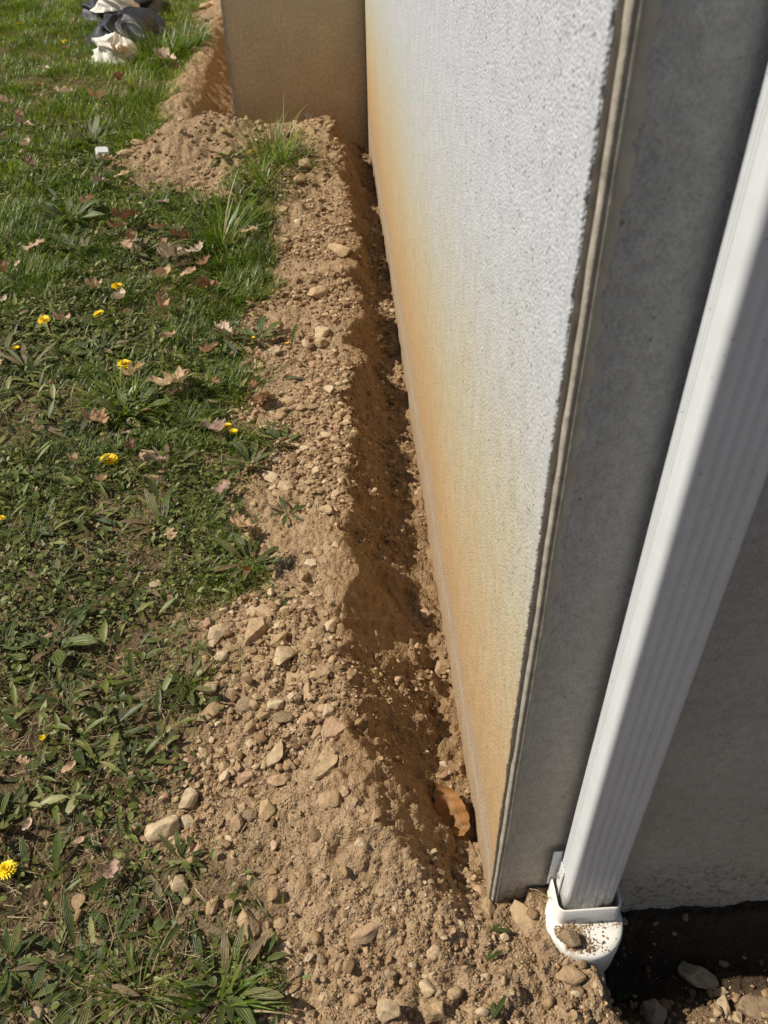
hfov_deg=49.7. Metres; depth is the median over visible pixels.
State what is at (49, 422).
rosette weed
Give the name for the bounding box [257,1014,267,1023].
stone
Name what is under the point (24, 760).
dead leaf
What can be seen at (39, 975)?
plantain
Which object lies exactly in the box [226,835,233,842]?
stone
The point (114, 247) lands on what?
plantain
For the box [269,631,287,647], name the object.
stone
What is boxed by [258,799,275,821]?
stone
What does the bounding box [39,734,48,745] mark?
dandelion
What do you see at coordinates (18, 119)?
dead leaf
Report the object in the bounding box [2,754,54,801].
plantain
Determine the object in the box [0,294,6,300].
dead leaf
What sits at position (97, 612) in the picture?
plantain
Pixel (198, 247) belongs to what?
dead leaf
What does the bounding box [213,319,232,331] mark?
dead leaf
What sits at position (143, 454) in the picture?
stone
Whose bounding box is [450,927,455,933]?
stone
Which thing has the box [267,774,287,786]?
stone
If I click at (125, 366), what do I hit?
dandelion
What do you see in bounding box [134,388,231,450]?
grass tuft
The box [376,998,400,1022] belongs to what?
stone
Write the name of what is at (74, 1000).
plantain
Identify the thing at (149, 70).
grass
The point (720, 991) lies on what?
stone
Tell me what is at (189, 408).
plantain
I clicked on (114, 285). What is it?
dandelion
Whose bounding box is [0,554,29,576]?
rosette weed
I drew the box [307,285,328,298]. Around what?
stone
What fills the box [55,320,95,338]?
plantain
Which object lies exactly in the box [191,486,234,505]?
plantain
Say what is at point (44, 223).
plantain
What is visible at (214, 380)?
dead leaf
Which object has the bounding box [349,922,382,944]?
stone
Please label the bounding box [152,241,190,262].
dead leaf
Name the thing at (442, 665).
stone
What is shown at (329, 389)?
stone
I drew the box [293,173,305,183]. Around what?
stone
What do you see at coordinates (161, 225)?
dead leaf
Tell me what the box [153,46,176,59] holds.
dead leaf
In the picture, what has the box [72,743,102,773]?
rosette weed
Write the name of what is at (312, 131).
stone
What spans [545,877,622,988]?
drain adapter
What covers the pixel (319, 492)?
stone
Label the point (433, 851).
stone
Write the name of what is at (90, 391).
plantain
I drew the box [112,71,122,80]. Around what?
dead leaf
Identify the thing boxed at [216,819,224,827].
stone
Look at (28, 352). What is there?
plantain
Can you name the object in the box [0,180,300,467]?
grass
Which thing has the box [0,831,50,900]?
plantain
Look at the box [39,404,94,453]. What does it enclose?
plantain
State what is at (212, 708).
stone
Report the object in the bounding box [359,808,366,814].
stone
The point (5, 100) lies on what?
dead leaf
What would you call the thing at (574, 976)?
stone
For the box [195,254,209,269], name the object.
dead leaf
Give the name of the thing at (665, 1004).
stone
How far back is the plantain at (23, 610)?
1.82 m
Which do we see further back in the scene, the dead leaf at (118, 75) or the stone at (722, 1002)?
the dead leaf at (118, 75)
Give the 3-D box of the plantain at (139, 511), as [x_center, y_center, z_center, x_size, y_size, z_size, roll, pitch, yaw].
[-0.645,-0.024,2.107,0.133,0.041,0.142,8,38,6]
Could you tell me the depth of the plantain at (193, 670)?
1.67 m
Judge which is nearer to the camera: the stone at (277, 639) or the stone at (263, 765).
the stone at (263, 765)
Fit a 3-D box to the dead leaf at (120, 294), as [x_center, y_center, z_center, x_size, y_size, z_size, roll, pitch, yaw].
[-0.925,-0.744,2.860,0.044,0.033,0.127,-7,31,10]
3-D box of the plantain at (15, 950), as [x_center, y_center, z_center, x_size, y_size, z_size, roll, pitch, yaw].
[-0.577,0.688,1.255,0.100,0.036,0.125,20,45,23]
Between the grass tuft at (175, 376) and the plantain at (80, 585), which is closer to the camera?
the plantain at (80, 585)
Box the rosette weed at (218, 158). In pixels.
[209,145,251,166]
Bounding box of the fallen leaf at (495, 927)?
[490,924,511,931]
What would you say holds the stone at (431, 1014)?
on the ground at (708, 938)
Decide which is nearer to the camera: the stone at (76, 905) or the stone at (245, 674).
the stone at (76, 905)
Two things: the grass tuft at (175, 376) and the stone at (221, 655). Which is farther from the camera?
the grass tuft at (175, 376)
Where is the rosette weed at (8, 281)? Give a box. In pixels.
[0,273,32,291]
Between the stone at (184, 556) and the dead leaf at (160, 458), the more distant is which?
the dead leaf at (160, 458)
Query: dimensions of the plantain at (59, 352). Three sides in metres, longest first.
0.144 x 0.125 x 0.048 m
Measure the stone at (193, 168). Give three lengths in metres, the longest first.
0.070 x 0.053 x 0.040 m
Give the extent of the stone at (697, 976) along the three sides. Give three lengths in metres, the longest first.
0.068 x 0.037 x 0.023 m
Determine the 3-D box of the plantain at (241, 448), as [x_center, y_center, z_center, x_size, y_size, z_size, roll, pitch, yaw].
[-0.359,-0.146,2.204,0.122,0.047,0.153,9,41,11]
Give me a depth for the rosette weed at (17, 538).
2.02 m
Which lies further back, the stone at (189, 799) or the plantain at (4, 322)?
the plantain at (4, 322)
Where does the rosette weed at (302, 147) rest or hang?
on the ground at (708, 938)
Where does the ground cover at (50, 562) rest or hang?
on the ground at (708, 938)
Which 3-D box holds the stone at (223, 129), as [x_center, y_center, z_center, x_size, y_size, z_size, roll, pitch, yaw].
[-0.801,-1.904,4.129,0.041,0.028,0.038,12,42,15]
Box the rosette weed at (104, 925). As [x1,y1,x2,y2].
[88,901,145,958]
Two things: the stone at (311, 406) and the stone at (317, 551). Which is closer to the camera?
the stone at (317, 551)
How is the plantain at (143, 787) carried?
on the ground at (708, 938)
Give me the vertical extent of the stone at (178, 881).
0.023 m
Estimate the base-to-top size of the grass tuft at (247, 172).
0.256 m
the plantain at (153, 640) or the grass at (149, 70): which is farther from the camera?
the grass at (149, 70)
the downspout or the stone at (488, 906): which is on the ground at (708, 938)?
the stone at (488, 906)
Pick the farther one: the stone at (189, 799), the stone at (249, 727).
the stone at (249, 727)
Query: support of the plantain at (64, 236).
on the ground at (708, 938)
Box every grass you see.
[0,0,300,229]
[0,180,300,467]
[0,413,293,1023]
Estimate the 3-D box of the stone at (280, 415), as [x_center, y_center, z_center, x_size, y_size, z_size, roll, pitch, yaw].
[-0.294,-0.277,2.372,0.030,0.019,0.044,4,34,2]
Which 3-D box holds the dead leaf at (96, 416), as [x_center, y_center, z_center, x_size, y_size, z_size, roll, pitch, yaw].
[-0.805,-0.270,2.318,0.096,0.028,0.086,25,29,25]
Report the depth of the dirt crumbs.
1.26 m
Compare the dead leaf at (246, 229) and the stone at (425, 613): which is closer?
the stone at (425, 613)
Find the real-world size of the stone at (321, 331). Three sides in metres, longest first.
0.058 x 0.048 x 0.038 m
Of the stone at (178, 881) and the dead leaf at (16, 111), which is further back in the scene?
the dead leaf at (16, 111)
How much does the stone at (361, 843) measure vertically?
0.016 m
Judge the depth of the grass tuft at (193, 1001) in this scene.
1.21 m
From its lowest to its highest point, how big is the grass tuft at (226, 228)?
0.278 m
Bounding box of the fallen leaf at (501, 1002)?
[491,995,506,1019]
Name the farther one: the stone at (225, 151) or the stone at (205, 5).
the stone at (205, 5)
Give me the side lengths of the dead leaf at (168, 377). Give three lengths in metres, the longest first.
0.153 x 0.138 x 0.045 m
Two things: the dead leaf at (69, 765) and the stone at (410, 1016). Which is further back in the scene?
the dead leaf at (69, 765)
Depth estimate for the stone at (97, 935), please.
1.29 m
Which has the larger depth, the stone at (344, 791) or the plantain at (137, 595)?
the plantain at (137, 595)
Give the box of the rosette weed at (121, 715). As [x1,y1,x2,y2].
[93,703,154,754]
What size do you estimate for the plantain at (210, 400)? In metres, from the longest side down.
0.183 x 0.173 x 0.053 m
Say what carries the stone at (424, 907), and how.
on the ground at (708, 938)
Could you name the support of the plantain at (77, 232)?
on the ground at (708, 938)
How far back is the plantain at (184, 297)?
2.95 m
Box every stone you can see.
[29,1006,44,1023]
[71,893,85,910]
[90,934,100,942]
[117,149,134,156]
[130,139,143,145]
[139,449,156,464]
[144,470,163,479]
[144,814,178,841]
[149,580,161,587]
[168,874,188,894]
[179,787,197,809]
[180,554,188,558]
[181,814,198,828]
[182,895,192,905]
[183,842,193,853]
[189,166,200,170]
[192,181,199,185]
[194,844,204,856]
[197,702,225,722]
[199,3,211,8]
[199,13,217,20]
[201,681,218,694]
[206,895,217,914]
[207,0,217,5]
[207,623,229,646]
[214,650,227,661]
[215,835,222,840]
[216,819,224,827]
[219,127,226,132]
[222,149,230,158]
[223,899,235,910]
[225,810,235,820]
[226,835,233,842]
[230,813,244,831]
[234,760,241,771]
[236,696,253,711]
[237,771,252,786]
[237,802,246,810]
[237,910,259,938]
[243,672,251,677]
[243,719,256,735]
[243,757,252,768]
[243,808,257,821]
[244,616,266,645]
[246,301,257,306]
[247,605,255,615]
[249,501,255,507]
[251,604,275,616]
[251,655,264,662]
[254,794,262,798]
[256,712,269,720]
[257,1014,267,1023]
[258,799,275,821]
[260,759,267,768]
[261,928,275,947]
[263,471,277,482]
[266,740,282,767]
[267,699,283,710]
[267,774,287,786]
[268,346,280,353]
[269,484,276,491]
[269,553,282,562]
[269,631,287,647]
[272,489,285,497]
[272,710,293,723]
[273,621,279,628]
[273,917,286,929]
[274,646,296,664]
[275,411,285,419]
[277,206,288,211]
[277,480,292,491]
[278,396,294,403]
[279,941,292,949]
[283,758,295,769]
[286,670,309,685]
[286,691,301,701]
[288,190,303,195]
[289,726,294,734]
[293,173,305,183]
[294,219,300,226]
[295,871,303,880]
[296,968,302,976]
[298,158,311,169]
[303,113,313,118]
[303,680,310,699]
[303,952,314,961]
[304,126,314,134]
[304,418,316,425]
[304,480,312,484]
[304,559,315,566]
[306,403,319,410]
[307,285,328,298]
[310,488,324,493]
[311,466,322,475]
[311,725,321,738]
[311,745,337,779]
[313,547,321,556]
[314,337,327,347]
[315,326,328,338]
[317,666,330,676]
[317,790,339,809]
[317,955,326,964]
[318,267,330,275]
[318,992,328,1001]
[319,505,332,513]
[319,976,325,982]
[320,431,330,438]
[321,610,327,615]
[323,715,348,741]
[324,385,333,393]
[325,619,335,631]
[327,242,351,257]
[331,490,339,496]
[334,959,343,972]
[340,786,348,796]
[341,395,349,401]
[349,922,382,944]
[354,838,367,848]
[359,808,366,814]
[370,228,378,234]
[371,810,381,820]
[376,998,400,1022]
[399,979,405,984]
[405,889,411,895]
[408,961,416,968]
[408,1012,412,1019]
[418,978,436,997]
[420,608,431,618]
[421,904,427,911]
[421,1002,445,1022]
[430,848,437,854]
[435,659,450,674]
[436,914,442,921]
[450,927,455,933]
[457,952,463,958]
[472,885,484,895]
[474,915,481,920]
[481,896,495,918]
[510,900,530,932]
[555,965,586,986]
[557,929,580,947]
[641,998,666,1023]
[658,999,671,1010]
[677,962,718,989]
[712,987,728,996]
[717,994,730,1018]
[732,1011,742,1023]
[736,994,767,1019]
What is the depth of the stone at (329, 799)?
1.41 m
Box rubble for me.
[572,913,767,1023]
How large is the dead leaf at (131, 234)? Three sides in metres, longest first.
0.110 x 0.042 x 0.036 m
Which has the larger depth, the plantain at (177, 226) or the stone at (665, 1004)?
the plantain at (177, 226)
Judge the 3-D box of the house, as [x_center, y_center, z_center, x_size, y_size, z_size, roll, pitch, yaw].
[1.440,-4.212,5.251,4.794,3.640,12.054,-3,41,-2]
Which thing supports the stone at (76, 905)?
on the ground at (708, 938)
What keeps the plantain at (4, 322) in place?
on the ground at (708, 938)
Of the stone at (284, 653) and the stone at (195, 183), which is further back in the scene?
the stone at (195, 183)
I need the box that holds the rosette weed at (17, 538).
[0,509,53,544]
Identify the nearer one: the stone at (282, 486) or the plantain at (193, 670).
the plantain at (193, 670)
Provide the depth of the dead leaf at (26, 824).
1.41 m
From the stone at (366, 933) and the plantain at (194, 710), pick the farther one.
the plantain at (194, 710)
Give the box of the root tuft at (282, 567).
[270,550,302,581]
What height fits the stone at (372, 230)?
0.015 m
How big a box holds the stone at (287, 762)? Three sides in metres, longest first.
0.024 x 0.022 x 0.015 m
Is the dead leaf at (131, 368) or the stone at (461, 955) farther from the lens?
the dead leaf at (131, 368)
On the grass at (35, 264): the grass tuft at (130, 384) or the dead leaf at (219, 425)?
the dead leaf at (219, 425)
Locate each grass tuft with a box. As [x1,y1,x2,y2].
[61,359,179,433]
[66,920,189,1023]
[91,17,205,68]
[118,9,221,59]
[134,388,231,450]
[134,938,289,1023]
[140,341,221,399]
[144,169,279,259]
[175,227,268,270]
[197,91,330,170]
[211,130,333,189]
[217,147,296,190]
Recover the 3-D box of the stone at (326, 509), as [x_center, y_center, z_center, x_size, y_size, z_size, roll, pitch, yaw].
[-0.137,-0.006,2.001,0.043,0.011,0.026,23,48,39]
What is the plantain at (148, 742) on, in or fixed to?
on the ground at (708, 938)
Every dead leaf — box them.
[0,94,13,107]
[0,258,8,281]
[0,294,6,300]
[12,108,23,115]
[13,114,32,125]
[13,754,29,764]
[19,135,29,150]
[19,238,43,253]
[20,816,31,841]
[22,157,36,165]
[42,311,70,320]
[48,85,72,92]
[55,760,75,780]
[66,836,83,847]
[68,451,78,467]
[76,277,101,286]
[78,194,93,201]
[81,407,109,422]
[85,474,106,484]
[87,87,107,102]
[91,174,108,182]
[93,153,113,159]
[99,220,127,228]
[102,858,119,889]
[110,170,128,181]
[110,288,124,305]
[111,43,127,52]
[111,206,138,223]
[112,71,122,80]
[113,360,143,381]
[120,238,131,248]
[124,437,136,458]
[126,229,135,243]
[141,222,166,230]
[146,264,170,284]
[146,366,190,391]
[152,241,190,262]
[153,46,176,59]
[154,455,166,460]
[155,199,169,201]
[155,292,169,307]
[155,330,174,340]
[158,237,167,244]
[163,527,176,539]
[169,227,190,239]
[176,266,194,281]
[190,241,202,258]
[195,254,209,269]
[195,342,217,355]
[196,275,220,289]
[202,417,225,431]
[210,376,219,382]
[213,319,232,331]
[215,479,229,494]
[226,512,256,527]
[236,225,256,234]
[242,565,251,570]
[246,379,261,389]
[247,390,269,408]
[433,782,476,856]
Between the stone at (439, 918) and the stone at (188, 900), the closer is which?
the stone at (439, 918)
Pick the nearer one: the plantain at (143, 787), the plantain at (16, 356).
the plantain at (143, 787)
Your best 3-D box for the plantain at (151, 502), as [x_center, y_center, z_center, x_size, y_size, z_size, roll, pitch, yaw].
[-0.547,0.015,2.030,0.173,0.050,0.184,9,43,14]
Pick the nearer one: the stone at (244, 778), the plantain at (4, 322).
the stone at (244, 778)
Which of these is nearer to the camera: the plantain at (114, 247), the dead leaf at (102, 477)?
the dead leaf at (102, 477)
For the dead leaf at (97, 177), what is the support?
on the grass at (149, 70)
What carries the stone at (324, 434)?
on the ground at (708, 938)
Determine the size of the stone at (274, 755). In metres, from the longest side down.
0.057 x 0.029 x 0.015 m
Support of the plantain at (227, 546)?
on the ground at (708, 938)
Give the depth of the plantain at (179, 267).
3.16 m
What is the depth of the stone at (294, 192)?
3.68 m
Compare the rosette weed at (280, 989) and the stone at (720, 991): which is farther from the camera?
the stone at (720, 991)
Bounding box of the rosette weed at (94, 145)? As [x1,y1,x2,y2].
[91,140,124,154]
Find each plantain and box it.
[0,304,47,328]
[0,331,27,362]
[0,342,58,377]
[0,346,39,376]
[0,465,45,487]
[0,789,19,828]
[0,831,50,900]
[0,839,18,862]
[0,921,43,1002]
[0,962,61,1023]
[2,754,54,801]
[6,372,69,396]
[10,892,97,990]
[16,601,54,631]
[17,552,84,602]
[25,667,67,694]
[27,670,96,715]
[31,307,65,338]
[31,325,64,341]
[31,758,90,803]
[35,196,102,230]
[35,219,73,230]
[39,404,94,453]
[39,934,144,1023]
[47,232,91,249]
[48,187,73,202]
[49,341,94,363]
[52,226,90,236]
[53,506,123,536]
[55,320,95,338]
[55,607,92,627]
[56,235,97,257]
[58,407,144,443]
[59,571,107,608]
[60,114,117,146]
[65,328,128,353]
[67,668,103,704]
[70,874,126,910]
[72,388,92,405]
[75,555,112,585]
[82,700,115,732]
[84,833,166,914]
[92,596,134,630]
[93,571,132,598]
[96,384,172,424]
[98,240,121,253]
[99,735,160,795]
[101,573,162,609]
[105,321,131,335]
[106,234,159,267]
[109,495,143,515]
[109,676,154,709]
[119,488,193,538]
[121,852,195,914]
[126,951,207,1018]
[127,174,185,206]
[129,593,159,617]
[132,723,179,758]
[136,191,168,206]
[137,244,186,279]
[137,623,201,663]
[143,443,198,480]
[147,887,230,961]
[152,830,204,882]
[153,654,214,711]
[156,221,192,240]
[168,266,207,282]
[168,922,283,1023]
[169,292,207,313]
[170,750,209,781]
[171,221,201,246]
[175,390,224,410]
[178,297,201,316]
[178,405,225,430]
[179,190,223,214]
[181,418,206,430]
[184,694,223,721]
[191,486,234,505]
[213,338,264,379]
[213,532,282,579]
[221,175,264,198]
[221,439,274,472]
[225,535,264,555]
[230,878,268,916]
[234,315,285,345]
[235,933,287,980]
[253,357,304,383]
[258,581,286,605]
[260,419,293,436]
[260,425,299,449]
[266,496,305,525]
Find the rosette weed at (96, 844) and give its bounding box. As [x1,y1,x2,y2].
[46,793,118,862]
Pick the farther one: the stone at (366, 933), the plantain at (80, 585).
the plantain at (80, 585)
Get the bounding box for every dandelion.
[0,515,6,525]
[0,860,16,879]
[37,315,49,323]
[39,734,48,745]
[93,310,102,318]
[99,453,118,464]
[111,282,122,289]
[117,359,131,369]
[223,423,230,434]
[229,428,236,438]
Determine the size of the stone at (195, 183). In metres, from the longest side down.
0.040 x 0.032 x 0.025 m
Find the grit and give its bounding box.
[0,183,596,1023]
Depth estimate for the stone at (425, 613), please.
1.94 m
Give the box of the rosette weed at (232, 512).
[205,504,238,535]
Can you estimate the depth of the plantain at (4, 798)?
1.45 m
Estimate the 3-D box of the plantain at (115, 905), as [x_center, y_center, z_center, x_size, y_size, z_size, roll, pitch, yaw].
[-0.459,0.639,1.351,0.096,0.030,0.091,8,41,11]
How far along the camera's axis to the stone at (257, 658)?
1.70 m
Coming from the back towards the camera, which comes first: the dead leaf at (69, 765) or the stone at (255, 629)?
the stone at (255, 629)
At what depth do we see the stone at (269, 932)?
1.29 m
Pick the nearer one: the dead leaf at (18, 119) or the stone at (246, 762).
the stone at (246, 762)
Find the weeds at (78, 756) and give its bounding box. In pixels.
[0,156,297,1023]
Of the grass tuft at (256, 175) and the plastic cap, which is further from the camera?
the plastic cap
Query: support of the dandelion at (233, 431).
on the grass at (35, 264)
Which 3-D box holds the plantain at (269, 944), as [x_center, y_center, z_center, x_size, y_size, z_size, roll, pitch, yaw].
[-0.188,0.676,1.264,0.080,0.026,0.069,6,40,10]
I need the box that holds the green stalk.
[291,323,296,348]
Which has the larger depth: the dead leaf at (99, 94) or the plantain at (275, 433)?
the dead leaf at (99, 94)
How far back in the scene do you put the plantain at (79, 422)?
2.34 m
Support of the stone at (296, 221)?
on the ground at (708, 938)
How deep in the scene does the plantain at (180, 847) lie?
1.39 m
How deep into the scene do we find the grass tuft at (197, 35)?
6.00 m
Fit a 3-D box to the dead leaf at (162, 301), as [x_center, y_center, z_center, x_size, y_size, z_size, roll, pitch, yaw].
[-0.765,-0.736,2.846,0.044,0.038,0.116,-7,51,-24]
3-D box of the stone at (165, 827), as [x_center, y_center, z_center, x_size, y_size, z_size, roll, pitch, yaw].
[-0.383,0.549,1.431,0.062,0.036,0.043,-18,43,-19]
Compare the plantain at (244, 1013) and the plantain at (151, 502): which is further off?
the plantain at (151, 502)
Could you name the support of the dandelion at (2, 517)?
on the ground at (708, 938)
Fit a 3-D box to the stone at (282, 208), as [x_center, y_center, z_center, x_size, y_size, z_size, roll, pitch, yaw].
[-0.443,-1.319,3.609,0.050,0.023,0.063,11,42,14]
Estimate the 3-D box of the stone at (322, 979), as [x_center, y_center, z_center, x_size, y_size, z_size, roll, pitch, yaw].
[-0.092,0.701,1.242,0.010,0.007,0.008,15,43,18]
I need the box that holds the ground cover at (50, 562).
[0,110,314,1023]
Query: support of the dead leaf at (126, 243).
on the grass at (35, 264)
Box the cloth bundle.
[81,0,168,66]
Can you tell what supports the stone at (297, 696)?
on the ground at (708, 938)
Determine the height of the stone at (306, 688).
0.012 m
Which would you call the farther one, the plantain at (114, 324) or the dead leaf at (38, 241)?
the dead leaf at (38, 241)
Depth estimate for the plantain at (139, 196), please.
3.72 m
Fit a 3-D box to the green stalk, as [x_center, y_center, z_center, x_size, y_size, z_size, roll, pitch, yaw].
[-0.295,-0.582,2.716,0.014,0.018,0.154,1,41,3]
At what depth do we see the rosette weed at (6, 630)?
1.76 m
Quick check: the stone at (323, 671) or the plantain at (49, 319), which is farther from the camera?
the plantain at (49, 319)
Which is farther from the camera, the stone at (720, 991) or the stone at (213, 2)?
the stone at (213, 2)
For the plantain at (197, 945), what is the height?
0.050 m
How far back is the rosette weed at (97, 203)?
3.66 m
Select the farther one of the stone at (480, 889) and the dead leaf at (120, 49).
the dead leaf at (120, 49)
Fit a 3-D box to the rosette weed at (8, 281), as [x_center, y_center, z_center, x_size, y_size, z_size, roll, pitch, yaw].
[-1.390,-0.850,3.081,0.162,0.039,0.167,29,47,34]
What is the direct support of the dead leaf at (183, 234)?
on the ground at (708, 938)
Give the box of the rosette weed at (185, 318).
[176,306,233,328]
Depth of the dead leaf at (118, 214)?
3.42 m
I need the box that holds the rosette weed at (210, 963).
[200,925,231,969]
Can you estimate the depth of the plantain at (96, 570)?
1.92 m
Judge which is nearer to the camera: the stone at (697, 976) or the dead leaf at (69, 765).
the stone at (697, 976)
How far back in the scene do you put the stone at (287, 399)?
2.41 m
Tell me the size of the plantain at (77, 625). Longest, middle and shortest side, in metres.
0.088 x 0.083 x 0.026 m
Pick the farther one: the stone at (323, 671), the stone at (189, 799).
the stone at (323, 671)
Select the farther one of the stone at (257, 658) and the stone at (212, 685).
the stone at (257, 658)
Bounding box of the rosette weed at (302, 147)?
[268,139,316,162]
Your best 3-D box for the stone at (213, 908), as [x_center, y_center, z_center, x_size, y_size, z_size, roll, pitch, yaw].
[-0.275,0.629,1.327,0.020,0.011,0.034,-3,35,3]
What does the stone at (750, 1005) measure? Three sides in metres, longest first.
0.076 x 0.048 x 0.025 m
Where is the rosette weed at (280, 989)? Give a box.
[256,982,286,1023]
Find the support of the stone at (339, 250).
on the ground at (708, 938)
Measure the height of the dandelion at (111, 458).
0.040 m
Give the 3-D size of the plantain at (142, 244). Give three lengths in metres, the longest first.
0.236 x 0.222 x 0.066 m
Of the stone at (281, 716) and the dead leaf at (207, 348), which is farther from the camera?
the dead leaf at (207, 348)
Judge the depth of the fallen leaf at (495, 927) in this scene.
1.30 m
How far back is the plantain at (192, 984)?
1.22 m
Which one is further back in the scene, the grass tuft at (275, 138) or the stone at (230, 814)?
the grass tuft at (275, 138)
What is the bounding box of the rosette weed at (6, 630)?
[0,621,38,667]
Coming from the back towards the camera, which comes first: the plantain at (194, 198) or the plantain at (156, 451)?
the plantain at (194, 198)
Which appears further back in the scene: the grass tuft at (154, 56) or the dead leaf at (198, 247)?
the grass tuft at (154, 56)
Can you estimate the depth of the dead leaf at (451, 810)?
1.54 m
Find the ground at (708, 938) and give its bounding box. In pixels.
[0,0,767,1023]
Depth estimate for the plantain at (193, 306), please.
2.90 m
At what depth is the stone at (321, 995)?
1.22 m
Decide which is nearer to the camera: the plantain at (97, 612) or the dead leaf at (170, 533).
the plantain at (97, 612)
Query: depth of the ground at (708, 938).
1.63 m
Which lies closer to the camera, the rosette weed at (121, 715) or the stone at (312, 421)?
the rosette weed at (121, 715)
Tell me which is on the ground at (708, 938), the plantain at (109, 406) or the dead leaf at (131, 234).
the plantain at (109, 406)
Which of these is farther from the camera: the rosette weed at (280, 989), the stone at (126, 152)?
the stone at (126, 152)
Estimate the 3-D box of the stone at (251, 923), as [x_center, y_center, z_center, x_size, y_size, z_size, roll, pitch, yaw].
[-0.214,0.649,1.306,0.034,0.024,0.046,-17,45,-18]
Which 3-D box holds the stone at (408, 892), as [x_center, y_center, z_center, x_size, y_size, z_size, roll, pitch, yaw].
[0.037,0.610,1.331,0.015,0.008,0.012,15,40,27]
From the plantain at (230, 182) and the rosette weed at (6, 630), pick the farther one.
the plantain at (230, 182)
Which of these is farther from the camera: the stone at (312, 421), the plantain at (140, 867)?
the stone at (312, 421)
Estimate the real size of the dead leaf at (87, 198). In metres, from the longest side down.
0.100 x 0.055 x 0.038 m
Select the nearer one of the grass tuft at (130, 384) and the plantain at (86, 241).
the grass tuft at (130, 384)
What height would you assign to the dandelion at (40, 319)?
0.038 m
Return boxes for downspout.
[546,65,767,909]
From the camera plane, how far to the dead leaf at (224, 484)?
2.09 m
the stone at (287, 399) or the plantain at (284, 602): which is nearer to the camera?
the plantain at (284, 602)
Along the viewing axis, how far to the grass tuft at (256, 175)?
3.74 m
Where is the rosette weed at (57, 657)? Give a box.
[0,604,96,676]
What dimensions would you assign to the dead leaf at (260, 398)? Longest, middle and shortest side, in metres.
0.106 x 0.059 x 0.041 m
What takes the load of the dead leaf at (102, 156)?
on the grass at (149, 70)
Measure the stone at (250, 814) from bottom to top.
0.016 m
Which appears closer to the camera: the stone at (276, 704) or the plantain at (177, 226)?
the stone at (276, 704)
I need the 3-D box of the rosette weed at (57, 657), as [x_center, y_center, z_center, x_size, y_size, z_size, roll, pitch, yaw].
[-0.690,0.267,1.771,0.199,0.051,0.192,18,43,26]
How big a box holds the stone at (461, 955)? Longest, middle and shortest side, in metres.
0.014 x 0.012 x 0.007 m
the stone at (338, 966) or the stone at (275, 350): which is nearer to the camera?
the stone at (338, 966)
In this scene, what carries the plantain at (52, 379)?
on the ground at (708, 938)
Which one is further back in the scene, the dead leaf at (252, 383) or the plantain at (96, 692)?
the dead leaf at (252, 383)
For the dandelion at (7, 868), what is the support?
on the ground at (708, 938)
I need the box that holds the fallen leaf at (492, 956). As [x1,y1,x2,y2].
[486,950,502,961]
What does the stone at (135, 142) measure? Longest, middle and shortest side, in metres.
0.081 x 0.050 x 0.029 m
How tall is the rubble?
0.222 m
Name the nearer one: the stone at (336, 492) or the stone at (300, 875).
the stone at (300, 875)
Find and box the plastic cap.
[95,147,108,159]
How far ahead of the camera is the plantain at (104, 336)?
2.69 m
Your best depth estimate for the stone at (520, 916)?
1.32 m
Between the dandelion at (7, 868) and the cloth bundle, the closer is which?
the dandelion at (7, 868)
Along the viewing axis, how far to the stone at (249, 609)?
1.79 m
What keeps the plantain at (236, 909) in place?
on the ground at (708, 938)
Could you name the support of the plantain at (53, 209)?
on the ground at (708, 938)
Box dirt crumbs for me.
[554,921,620,954]
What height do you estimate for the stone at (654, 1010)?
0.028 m
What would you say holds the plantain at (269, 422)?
on the ground at (708, 938)
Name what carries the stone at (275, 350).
on the ground at (708, 938)
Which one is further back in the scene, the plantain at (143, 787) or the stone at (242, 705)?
the stone at (242, 705)
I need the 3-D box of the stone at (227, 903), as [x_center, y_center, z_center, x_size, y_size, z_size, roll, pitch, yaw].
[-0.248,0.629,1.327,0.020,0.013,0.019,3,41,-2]
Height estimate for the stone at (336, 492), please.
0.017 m
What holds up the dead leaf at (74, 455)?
on the ground at (708, 938)
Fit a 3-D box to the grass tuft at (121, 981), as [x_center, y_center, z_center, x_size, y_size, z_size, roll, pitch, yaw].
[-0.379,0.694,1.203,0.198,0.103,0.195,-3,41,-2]
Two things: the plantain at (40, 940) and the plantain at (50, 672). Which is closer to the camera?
the plantain at (40, 940)
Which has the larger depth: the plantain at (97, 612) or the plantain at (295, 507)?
the plantain at (295, 507)
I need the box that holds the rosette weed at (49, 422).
[38,412,73,432]
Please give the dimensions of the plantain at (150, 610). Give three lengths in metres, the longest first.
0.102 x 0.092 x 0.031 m
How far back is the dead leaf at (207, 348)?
2.63 m
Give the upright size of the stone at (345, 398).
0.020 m
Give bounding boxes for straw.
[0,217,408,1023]
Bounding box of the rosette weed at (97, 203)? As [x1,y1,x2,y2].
[91,199,105,211]
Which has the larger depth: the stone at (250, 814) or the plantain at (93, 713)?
the plantain at (93, 713)
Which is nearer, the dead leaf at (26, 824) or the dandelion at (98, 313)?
the dead leaf at (26, 824)
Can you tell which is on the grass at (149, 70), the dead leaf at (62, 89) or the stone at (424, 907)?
the dead leaf at (62, 89)
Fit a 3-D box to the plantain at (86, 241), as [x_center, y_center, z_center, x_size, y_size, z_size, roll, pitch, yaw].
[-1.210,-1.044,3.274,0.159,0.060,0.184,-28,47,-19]
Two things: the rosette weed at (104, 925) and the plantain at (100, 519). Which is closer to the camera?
the rosette weed at (104, 925)
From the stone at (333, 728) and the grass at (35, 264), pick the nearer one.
the stone at (333, 728)
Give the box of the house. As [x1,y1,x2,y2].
[220,0,767,911]

